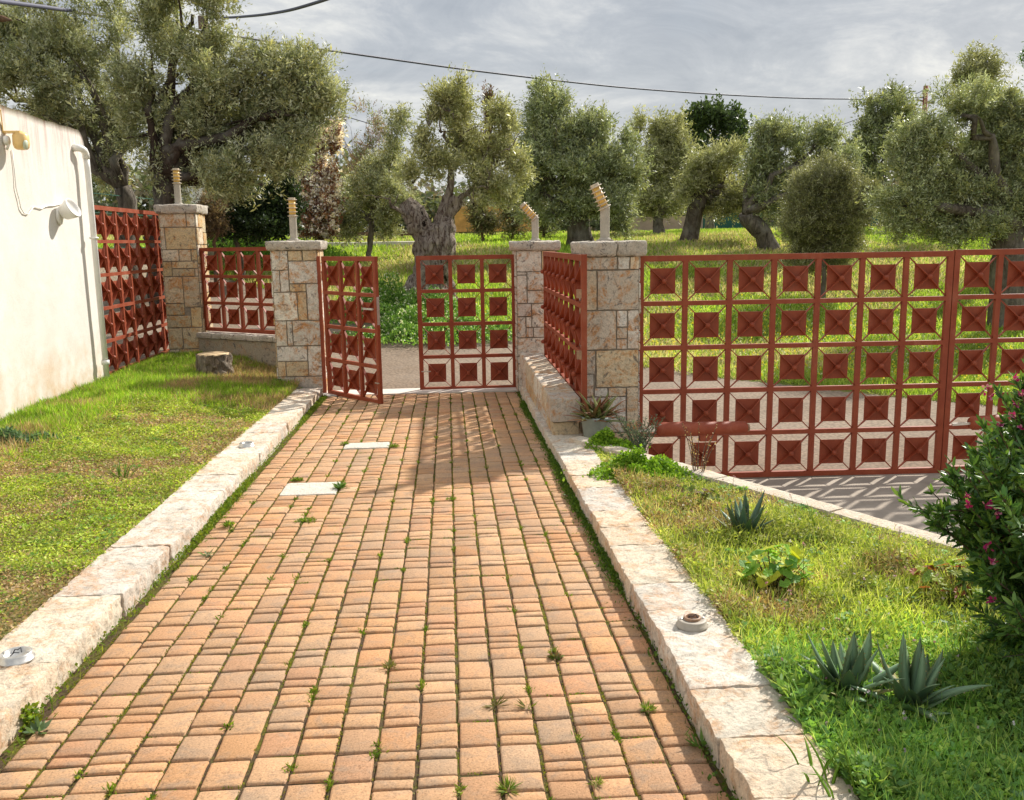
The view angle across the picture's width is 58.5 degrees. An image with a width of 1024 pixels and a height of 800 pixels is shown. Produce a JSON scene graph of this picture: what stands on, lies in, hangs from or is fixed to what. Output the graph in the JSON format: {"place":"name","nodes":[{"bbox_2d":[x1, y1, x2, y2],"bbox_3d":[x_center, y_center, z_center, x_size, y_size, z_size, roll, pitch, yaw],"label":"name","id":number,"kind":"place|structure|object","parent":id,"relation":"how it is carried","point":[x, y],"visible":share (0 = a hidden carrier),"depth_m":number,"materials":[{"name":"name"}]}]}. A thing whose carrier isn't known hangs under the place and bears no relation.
{"place":"outdoors","nodes":[
{"label":"outdoors","id":0,"kind":"place"},
{"bbox_2d":[0,350,331,640],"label":"lawn","id":1,"kind":"structure","parent":0,"point":[30,586],"depth_m":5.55,"materials":[{"name":"plant"}]},
{"bbox_2d":[0,425,108,448],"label":"leafy weed","id":2,"kind":"object","parent":1,"relation":"on","point":[7,430],"visible":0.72,"depth_m":7.17,"materials":[{"name":"green plant"}]},
{"bbox_2d":[153,204,212,353],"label":"stone pillar","id":3,"kind":"structure","parent":1,"relation":"on","point":[183,237],"depth_m":12.51,"materials":[{"name":"stone"}]},
{"bbox_2d":[171,168,182,203],"bbox_3d":[-4.594,-2.920,12.547,0.140,0.505,0.140,-2,10,-4],"label":"pillar lamp","id":4,"kind":"object","parent":3,"relation":"on","point":[176,183],"visible":0.99,"depth_m":12.51,"materials":[{"name":"plastic"}]},
{"bbox_2d":[195,351,234,375],"bbox_3d":[-3.539,-0.412,10.867,0.486,0.295,0.497,-2,10,-4],"label":"tree stump","id":5,"kind":"object","parent":1,"relation":"on","point":[219,362],"visible":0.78,"depth_m":10.71,"materials":[{"name":"wood"}]},
{"bbox_2d":[196,331,276,367],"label":"concrete wall","id":6,"kind":"structure","parent":1,"relation":"on","point":[261,348],"depth_m":12.18,"materials":[{"name":"grey concrete"}]},
{"bbox_2d":[199,247,274,334],"bbox_3d":[-3.489,-1.451,12.124,1.880,1.136,0.094,5,12,32],"label":"fence panel","id":7,"kind":"object","parent":6,"relation":"on","point":[232,288],"visible":0.74,"depth_m":12.27,"materials":[{"name":"red paint"}]},
{"bbox_2d":[0,392,728,799],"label":"brick path","id":8,"kind":"structure","parent":0,"point":[352,770],"depth_m":3.65,"materials":[{"name":"orange brick"}]},
{"bbox_2d":[23,715,51,733],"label":"weed","id":9,"kind":"object","parent":8,"relation":"on","point":[37,725],"visible":0.99,"depth_m":3.09,"materials":[{"name":"green plant"}]},
{"bbox_2d":[280,482,339,496],"bbox_3d":[-1.387,0.630,6.316,0.382,0.055,0.343,-2,10,-4],"label":"stone cover","id":10,"kind":"object","parent":8,"relation":"on","point":[309,489],"visible":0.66,"depth_m":6.27,"materials":[{"name":"white stone"}]},
{"bbox_2d":[0,393,720,799],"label":"joint moss","id":11,"kind":"object","parent":8,"relation":"on","point":[312,697],"visible":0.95,"depth_m":4.09,"materials":[{"name":"green plant"}]},
{"bbox_2d":[0,392,732,799],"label":"path joints","id":12,"kind":"object","parent":8,"relation":"on","point":[46,712],"visible":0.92,"depth_m":3.49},
{"bbox_2d":[20,701,42,729],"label":"weed","id":13,"kind":"object","parent":12,"relation":"on","point":[30,717],"visible":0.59,"depth_m":3.13,"materials":[{"name":"green plant"}]},
{"bbox_2d":[343,442,389,449],"bbox_3d":[-1.229,0.402,7.758,0.381,0.053,0.232,-2,10,-4],"label":"stone cover","id":14,"kind":"object","parent":8,"relation":"on","point":[367,445],"visible":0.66,"depth_m":7.70,"materials":[{"name":"white stone"}]},
{"bbox_2d":[0,391,741,799],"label":"kerb weeds","id":15,"kind":"object","parent":8,"relation":"on","point":[550,459],"visible":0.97,"depth_m":5.06,"materials":[{"name":"green plant"}]},
{"bbox_2d":[494,775,522,795],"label":"weed","id":16,"kind":"object","parent":8,"relation":"on","point":[507,784],"visible":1,"depth_m":2.70,"materials":[{"name":"green plant"}]},
{"bbox_2d":[455,206,531,232],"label":"building","id":17,"kind":"structure","parent":0,"point":[461,222],"depth_m":47.09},
{"bbox_2d":[0,0,1023,231],"label":"sky","id":18,"kind":"structure","parent":0,"point":[775,48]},
{"bbox_2d":[103,278,996,478],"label":"lane","id":19,"kind":"structure","parent":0,"point":[400,365],"depth_m":11.71,"materials":[{"name":"grey concrete"}]},
{"bbox_2d":[94,205,169,373],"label":"side gate","id":20,"kind":"structure","parent":19,"relation":"on","point":[118,257],"depth_m":11.75,"materials":[{"name":"red metal"}]},
{"bbox_2d":[330,303,511,345],"bbox_3d":[-1.520,-1.418,15.932,4.433,0.630,3.548,-2,10,-4],"label":"wild flower patch","id":21,"kind":"object","parent":19,"relation":"on","point":[405,326],"visible":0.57,"depth_m":15.43,"materials":[{"name":"green plant"}]},
{"bbox_2d":[389,313,511,346],"bbox_3d":[-0.795,-1.295,15.631,3.664,0.482,3.019,-7,12,-33],"label":"wild flower patch","id":22,"kind":"object","parent":19,"relation":"on","point":[487,330],"visible":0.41,"depth_m":15.34,"materials":[{"name":"green plant"}]},
{"bbox_2d":[638,251,954,477],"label":"driveway gate","id":23,"kind":"structure","parent":19,"relation":"on","point":[793,323],"depth_m":8.13,"materials":[{"name":"red metal"}]},
{"bbox_2d":[638,421,749,441],"bbox_3d":[1.485,0.457,7.603,0.915,0.612,0.314,-2,10,-4],"label":"gate motor","id":24,"kind":"object","parent":23,"relation":"attached to","point":[670,429],"visible":0.88,"depth_m":7.43,"materials":[{"name":"red paint"}]},
{"bbox_2d":[940,249,1023,471],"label":"driveway gate","id":25,"kind":"structure","parent":19,"relation":"on","point":[973,318],"depth_m":8.16,"materials":[{"name":"red metal"}]},
{"bbox_2d":[952,415,1010,429],"bbox_3d":[4.070,0.405,7.676,0.895,0.616,0.314,-2,10,-4],"label":"gate motor","id":26,"kind":"object","parent":25,"relation":"attached to","point":[971,423],"visible":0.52,"depth_m":7.49,"materials":[{"name":"red paint"}]},
{"bbox_2d":[97,226,1023,405],"bbox_3d":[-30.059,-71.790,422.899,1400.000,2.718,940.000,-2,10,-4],"label":"ground","id":27,"kind":"structure","parent":0,"point":[796,338],"depth_m":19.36,"materials":[{"name":"green plant"}]},
{"bbox_2d":[0,105,103,418],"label":"white wall","id":28,"kind":"structure","parent":27,"relation":"on","point":[50,344],"depth_m":8.90,"materials":[{"name":"paint"}]},
{"bbox_2d":[0,109,29,149],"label":"wall light","id":29,"kind":"object","parent":28,"relation":"attached to","point":[20,140],"visible":1,"depth_m":8.15,"materials":[{"name":"yellow plastic"}]},
{"bbox_2d":[55,198,80,224],"bbox_3d":[-4.496,-1.914,9.277,0.201,0.266,0.208,-2,10,-4],"label":"wall light","id":30,"kind":"object","parent":28,"relation":"attached to","point":[68,208],"visible":1,"depth_m":9.24,"materials":[{"name":"white plastic"}]},
{"bbox_2d":[72,144,109,378],"bbox_3d":[-4.568,-1.442,9.956,0.113,2.586,0.220,1,10,9],"label":"downpipe","id":31,"kind":"object","parent":28,"relation":"attached to","point":[105,361],"visible":0.94,"depth_m":9.97,"materials":[{"name":"white plastic"}]},
{"bbox_2d":[0,0,144,309],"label":"olive tree","id":32,"kind":"object","parent":27,"relation":"on","point":[43,42],"visible":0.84,"depth_m":16.54,"materials":[{"name":"green plant"}]},
{"bbox_2d":[93,193,213,281],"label":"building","id":33,"kind":"structure","parent":27,"relation":"on","point":[114,269],"depth_m":16.81,"materials":[{"name":"metal"}]},
{"bbox_2d":[0,388,322,754],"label":"kerb","id":34,"kind":"structure","parent":27,"relation":"on","point":[62,631],"depth_m":4.33,"materials":[{"name":"stone"}]},
{"bbox_2d":[0,646,35,666],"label":"lamp base","id":35,"kind":"object","parent":34,"relation":"on","point":[23,654],"visible":1,"depth_m":3.40,"materials":[{"name":"metal"}]},
{"bbox_2d":[198,15,222,243],"bbox_3d":[-7.802,-6.748,23.713,0.288,6.056,0.288,-2,10,-4],"label":"utility pole","id":36,"kind":"object","parent":27,"relation":"on","point":[200,18],"visible":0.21,"depth_m":23.12,"materials":[{"name":"brown wood"}]},
{"bbox_2d":[202,0,327,18],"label":"overhead wire","id":37,"kind":"object","parent":36,"relation":"attached to","point":[285,10],"visible":0.83,"depth_m":17.38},
{"bbox_2d":[192,189,234,281],"bbox_3d":[-6.334,-3.351,19.374,1.027,2.544,0.992,-2,10,-4],"label":"dry bush","id":38,"kind":"object","parent":27,"relation":"on","point":[214,217],"visible":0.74,"depth_m":19.17,"materials":[{"name":"brown plant"}]},
{"bbox_2d":[94,0,358,318],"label":"olive tree","id":39,"kind":"object","parent":27,"relation":"on","point":[206,131],"visible":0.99,"depth_m":15.79,"materials":[{"name":"green plant"}]},
{"bbox_2d":[195,173,309,279],"bbox_3d":[-5.869,-3.849,20.134,2.814,3.052,1.920,-2,10,-4],"label":"dark hedge","id":40,"kind":"object","parent":27,"relation":"on","point":[269,221],"visible":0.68,"depth_m":19.99,"materials":[{"name":"green plant"}]},
{"bbox_2d":[265,240,327,389],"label":"stone pillar","id":41,"kind":"structure","parent":27,"relation":"on","point":[294,282],"depth_m":10.62,"materials":[{"name":"stone"}]},
{"bbox_2d":[287,197,298,240],"bbox_3d":[-2.563,-2.106,10.695,0.130,0.510,0.130,-2,10,-4],"label":"pillar lamp","id":42,"kind":"object","parent":41,"relation":"on","point":[292,220],"visible":1,"depth_m":10.66,"materials":[{"name":"plastic"}]},
{"bbox_2d":[316,256,326,392],"bbox_3d":[-2.225,-0.862,10.689,0.040,1.620,0.040,-2,10,-4],"label":"gate post","id":43,"kind":"object","parent":41,"relation":"attached to","point":[321,324],"visible":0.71,"depth_m":10.67,"materials":[{"name":"red metal"}]},
{"bbox_2d":[321,256,382,403],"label":"pedestrian gate","id":44,"kind":"structure","parent":43,"relation":"attached to","point":[370,313],"depth_m":10.22,"materials":[{"name":"red metal"}]},
{"bbox_2d":[206,232,413,262],"bbox_3d":[-6.424,-3.889,22.629,9.263,0.952,3.981,-2,10,-4],"label":"wild flower patch","id":45,"kind":"object","parent":27,"relation":"on","point":[325,253],"visible":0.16,"depth_m":22.48,"materials":[{"name":"green plant"}]},
{"bbox_2d":[284,112,349,255],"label":"almond tree","id":46,"kind":"object","parent":27,"relation":"on","point":[322,194],"visible":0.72,"depth_m":22.86,"materials":[{"name":"brown plant"}]},
{"bbox_2d":[327,241,414,247],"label":"white wall","id":47,"kind":"structure","parent":27,"relation":"on","point":[380,243],"depth_m":27.31,"materials":[{"name":"paint"}]},
{"bbox_2d":[334,91,408,232],"bbox_3d":[-4.667,-7.176,28.800,2.965,4.981,1.895,-2,10,-4],"label":"sparse tree","id":48,"kind":"object","parent":27,"relation":"on","point":[363,150],"visible":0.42,"depth_m":28.68,"materials":[{"name":"green plant"}]},
{"bbox_2d":[330,101,432,255],"bbox_3d":[-3.742,-5.647,24.222,3.231,4.446,2.360,-2,10,-4],"label":"tree","id":49,"kind":"object","parent":27,"relation":"on","point":[374,177],"visible":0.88,"depth_m":24.02,"materials":[{"name":"green plant"}]},
{"bbox_2d":[323,387,516,396],"bbox_3d":[-1.076,-0.031,10.904,2.300,0.172,0.360,-2,10,-4],"label":"threshold","id":50,"kind":"object","parent":27,"relation":"on","point":[417,391],"visible":0.14,"depth_m":10.81,"materials":[{"name":"white stone"}]},
{"bbox_2d":[329,271,511,324],"bbox_3d":[-2.188,-2.023,17.580,5.101,0.941,3.402,2,10,15],"label":"wild flower patch","id":51,"kind":"object","parent":27,"relation":"on","point":[394,300],"visible":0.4,"depth_m":17.47,"materials":[{"name":"green plant"}]},
{"bbox_2d":[365,62,542,301],"bbox_3d":[-1.150,-4.297,18.482,3.596,4.634,2.074,-2,10,-4],"label":"olive tree","id":52,"kind":"object","parent":27,"relation":"on","point":[466,143],"visible":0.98,"depth_m":18.23,"materials":[{"name":"green plant"}]},
{"bbox_2d":[461,197,505,241],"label":"bare shrub","id":53,"kind":"object","parent":27,"relation":"on","point":[488,225],"visible":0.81,"depth_m":28.35,"materials":[{"name":"green plant"}]},
{"bbox_2d":[478,79,497,203],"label":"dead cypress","id":54,"kind":"object","parent":27,"relation":"on","point":[491,93],"visible":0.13,"depth_m":34.55,"materials":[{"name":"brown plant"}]},
{"bbox_2d":[494,191,531,238],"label":"bare shrub","id":55,"kind":"object","parent":27,"relation":"on","point":[512,229],"visible":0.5,"depth_m":29.27,"materials":[{"name":"green plant"}]},
{"bbox_2d":[508,240,560,391],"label":"stone pillar","id":56,"kind":"structure","parent":27,"relation":"on","point":[529,297],"depth_m":10.59,"materials":[{"name":"stone"}]},
{"bbox_2d":[416,254,515,389],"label":"pedestrian gate","id":57,"kind":"structure","parent":56,"relation":"attached to","point":[466,307],"depth_m":10.84,"materials":[{"name":"red metal"}]},
{"bbox_2d":[520,202,540,240],"bbox_3d":[0.211,-2.082,10.693,0.243,0.465,0.127,-2,10,-4],"label":"pillar lamp","id":58,"kind":"object","parent":56,"relation":"on","point":[529,212],"visible":1,"depth_m":10.66,"materials":[{"name":"plastic"}]},
{"bbox_2d":[528,202,563,237],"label":"bare shrub","id":59,"kind":"object","parent":27,"relation":"on","point":[544,232],"visible":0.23,"depth_m":30.48,"materials":[{"name":"green plant"}]},
{"bbox_2d":[520,352,579,434],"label":"stone wall","id":60,"kind":"structure","parent":27,"relation":"on","point":[553,394],"depth_m":8.11,"materials":[{"name":"stone"}]},
{"bbox_2d":[540,251,586,406],"bbox_3d":[0.460,-0.815,8.955,0.096,1.246,3.031,-2,10,-4],"label":"fence panel","id":61,"kind":"object","parent":60,"relation":"on","point":[560,318],"visible":1,"depth_m":8.41,"materials":[{"name":"red paint"}]},
{"bbox_2d":[91,140,1021,233],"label":"distant woodland","id":62,"kind":"object","parent":27,"relation":"on","point":[432,197],"visible":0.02,"depth_m":61.56,"materials":[{"name":"green plant"}]},
{"bbox_2d":[506,63,658,244],"bbox_3d":[1.940,-6.857,26.362,4.473,5.568,3.403,-2,10,-4],"label":"olive tree","id":63,"kind":"object","parent":27,"relation":"on","point":[578,155],"visible":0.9,"depth_m":25.97,"materials":[{"name":"green plant"}]},
{"bbox_2d":[627,102,703,233],"bbox_3d":[5.533,-8.344,33.692,3.176,5.176,3.014,-2,10,-4],"label":"olive tree","id":64,"kind":"object","parent":27,"relation":"on","point":[668,139],"visible":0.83,"depth_m":33.28,"materials":[{"name":"green plant"}]},
{"bbox_2d":[631,216,702,230],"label":"boundary wall","id":65,"kind":"structure","parent":27,"relation":"on","point":[647,225],"depth_m":45.80,"materials":[{"name":"beige stone"}]},
{"bbox_2d":[520,386,858,799],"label":"kerb","id":66,"kind":"structure","parent":27,"relation":"on","point":[738,712],"depth_m":3.32,"materials":[{"name":"stone"}]},
{"bbox_2d":[580,416,611,437],"bbox_3d":[0.688,0.226,7.493,0.256,0.195,0.256,-2,10,-4],"label":"plant pot","id":67,"kind":"object","parent":66,"relation":"on","point":[591,427],"visible":0.41,"depth_m":7.39,"materials":[{"name":"stone"}]},
{"bbox_2d":[566,391,631,423],"bbox_3d":[0.683,0.053,7.457,0.550,0.256,0.585,-2,10,-4],"label":"bromeliad","id":68,"kind":"object","parent":67,"relation":"in","point":[597,408],"visible":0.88,"depth_m":7.41,"materials":[{"name":"green plant"}]},
{"bbox_2d":[676,613,707,631],"bbox_3d":[0.712,0.870,3.615,0.127,0.046,0.127,-2,10,-4],"label":"lamp base","id":69,"kind":"object","parent":66,"relation":"on","point":[690,622],"visible":1,"depth_m":3.58,"materials":[{"name":"white metal"}]},
{"bbox_2d":[777,729,856,798],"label":"grass tuft","id":70,"kind":"object","parent":66,"relation":"on","point":[836,773],"visible":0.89,"depth_m":2.54,"materials":[{"name":"green plant"}]},
{"bbox_2d":[674,89,753,228],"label":"leafy tree","id":71,"kind":"object","parent":27,"relation":"on","point":[706,114],"visible":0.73,"depth_m":40.67,"materials":[{"name":"green plant"}]},
{"bbox_2d":[664,129,768,241],"bbox_3d":[6.357,-6.274,27.631,3.150,3.627,2.684,4,11,28],"label":"olive tree","id":72,"kind":"object","parent":27,"relation":"on","point":[704,188],"visible":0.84,"depth_m":27.46,"materials":[{"name":"green plant"}]},
{"bbox_2d":[703,213,761,228],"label":"net fence","id":73,"kind":"object","parent":27,"relation":"on","point":[728,224],"visible":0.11,"depth_m":44.03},
{"bbox_2d":[467,252,1018,392],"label":"yellow flowers","id":74,"kind":"object","parent":27,"relation":"on","point":[935,365],"visible":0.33,"depth_m":16.18,"materials":[{"name":"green plant"}]},
{"bbox_2d":[478,252,1014,389],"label":"white flowers","id":75,"kind":"object","parent":27,"relation":"on","point":[811,337],"visible":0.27,"depth_m":16.65,"materials":[{"name":"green plant"}]},
{"bbox_2d":[569,436,967,552],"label":"border wall","id":76,"kind":"structure","parent":27,"relation":"on","point":[829,508],"depth_m":5.42,"materials":[{"name":"white stone"}]},
{"bbox_2d":[682,422,717,471],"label":"dry seed stalk","id":77,"kind":"object","parent":76,"relation":"on","point":[697,461],"visible":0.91,"depth_m":6.14,"materials":[{"name":"brown plant"}]},
{"bbox_2d":[732,105,873,250],"bbox_3d":[8.222,-6.164,26.085,3.988,4.487,2.183,-2,10,-4],"label":"olive tree","id":78,"kind":"object","parent":27,"relation":"on","point":[765,171],"visible":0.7,"depth_m":25.71,"materials":[{"name":"green plant"}]},
{"bbox_2d":[773,146,889,297],"bbox_3d":[7.064,-3.821,20.321,2.498,3.725,2.223,2,10,18],"label":"round bush","id":79,"kind":"object","parent":27,"relation":"on","point":[821,214],"visible":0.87,"depth_m":19.83,"materials":[{"name":"green plant"}]},
{"bbox_2d":[842,74,930,226],"bbox_3d":[13.763,-8.972,34.073,3.351,6.264,3.226,3,10,19],"label":"olive tree","id":80,"kind":"object","parent":27,"relation":"on","point":[872,122],"visible":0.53,"depth_m":33.55,"materials":[{"name":"green plant"}]},
{"bbox_2d":[914,85,932,116],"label":"utility pole","id":81,"kind":"object","parent":27,"relation":"on","point":[926,97],"visible":0.24,"depth_m":51.56,"materials":[{"name":"brown wood"}]},
{"bbox_2d":[0,0,923,99],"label":"overhead wire","id":82,"kind":"object","parent":81,"relation":"attached to","point":[23,4],"visible":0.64,"depth_m":31.90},
{"bbox_2d":[854,70,1023,331],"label":"olive tree","id":83,"kind":"object","parent":27,"relation":"on","point":[986,192],"visible":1,"depth_m":16.94,"materials":[{"name":"green plant"}]},
{"bbox_2d":[944,35,1021,109],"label":"olive tree","id":84,"kind":"object","parent":27,"relation":"on","point":[975,62],"visible":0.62,"depth_m":29.40,"materials":[{"name":"green plant"}]},
{"bbox_2d":[591,447,1023,799],"bbox_3d":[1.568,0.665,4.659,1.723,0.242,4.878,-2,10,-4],"label":"lawn","id":85,"kind":"structure","parent":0,"point":[891,778],"depth_m":3.47,"materials":[{"name":"green plant"}]},
{"bbox_2d":[573,426,650,456],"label":"clover clump","id":86,"kind":"object","parent":85,"relation":"on","point":[604,437],"visible":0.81,"depth_m":7.01,"materials":[{"name":"green plant"}]},
{"bbox_2d":[560,443,704,493],"bbox_3d":[0.852,0.410,6.142,1.017,0.251,1.013,-7,11,-30],"label":"clover clump","id":87,"kind":"object","parent":85,"relation":"on","point":[634,458],"visible":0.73,"depth_m":6.09,"materials":[{"name":"green plant"}]},
{"bbox_2d":[608,412,665,453],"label":"lavender","id":88,"kind":"object","parent":85,"relation":"on","point":[643,441],"visible":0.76,"depth_m":7.12,"materials":[{"name":"green plant"}]},
{"bbox_2d":[677,485,723,507],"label":"geranium","id":89,"kind":"object","parent":85,"relation":"on","point":[691,488],"visible":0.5,"depth_m":5.36,"materials":[{"name":"green plant"}]},
{"bbox_2d":[715,490,774,539],"bbox_3d":[1.206,0.604,4.763,0.306,0.263,0.326,-2,10,-4],"label":"agave","id":90,"kind":"object","parent":85,"relation":"on","point":[741,510],"visible":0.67,"depth_m":4.75,"materials":[{"name":"green plant"}]},
{"bbox_2d":[735,544,816,589],"bbox_3d":[1.172,0.743,4.052,0.354,0.212,0.336,-2,10,-4],"label":"mallow","id":91,"kind":"object","parent":85,"relation":"on","point":[774,572],"visible":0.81,"depth_m":4.02,"materials":[{"name":"green plant"}]},
{"bbox_2d":[676,475,941,634],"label":"flower stalks","id":92,"kind":"object","parent":85,"relation":"on","point":[852,558],"visible":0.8,"depth_m":4.02,"materials":[{"name":"green plant"}]},
{"bbox_2d":[610,452,1014,752],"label":"bed flowers","id":93,"kind":"object","parent":85,"relation":"on","point":[903,713],"visible":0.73,"depth_m":3.77,"materials":[{"name":"yellow plant"}]},
{"bbox_2d":[605,461,1023,799],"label":"bed weeds","id":94,"kind":"object","parent":85,"relation":"on","point":[738,487],"visible":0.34,"depth_m":3.81,"materials":[{"name":"green plant"}]},
{"bbox_2d":[798,629,910,712],"bbox_3d":[1.135,0.888,3.049,0.356,0.228,0.310,3,11,23],"label":"agave","id":95,"kind":"object","parent":85,"relation":"on","point":[855,659],"visible":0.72,"depth_m":3.04,"materials":[{"name":"green plant"}]},
{"bbox_2d":[850,633,991,722],"bbox_3d":[1.296,0.893,2.974,0.328,0.240,0.394,-8,12,-36],"label":"agave","id":96,"kind":"object","parent":85,"relation":"on","point":[919,675],"visible":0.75,"depth_m":2.96,"materials":[{"name":"green plant"}]},
{"bbox_2d":[906,558,990,596],"bbox_3d":[1.935,0.770,3.976,0.416,0.170,0.387,-2,10,-4],"label":"geranium","id":97,"kind":"object","parent":85,"relation":"on","point":[927,574],"visible":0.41,"depth_m":3.97,"materials":[{"name":"green plant"}]},
{"bbox_2d":[891,358,1023,668],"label":"flowering bush","id":98,"kind":"object","parent":85,"relation":"on","point":[988,508],"visible":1,"depth_m":3.04,"materials":[{"name":"green plant"}]},
{"bbox_2d":[741,472,970,537],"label":"driveway","id":99,"kind":"structure","parent":0,"point":[874,496],"depth_m":7.78,"materials":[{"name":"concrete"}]},
{"bbox_2d":[570,240,646,442],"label":"stone pillar","id":100,"kind":"structure","parent":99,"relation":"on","point":[613,315],"depth_m":7.87,"materials":[{"name":"stone"}]},
{"bbox_2d":[589,182,612,240],"bbox_3d":[0.769,-1.628,7.943,0.202,0.515,0.127,-2,10,-4],"label":"pillar lamp","id":101,"kind":"object","parent":100,"relation":"on","point":[603,205],"visible":1,"depth_m":7.92,"materials":[{"name":"plastic"}]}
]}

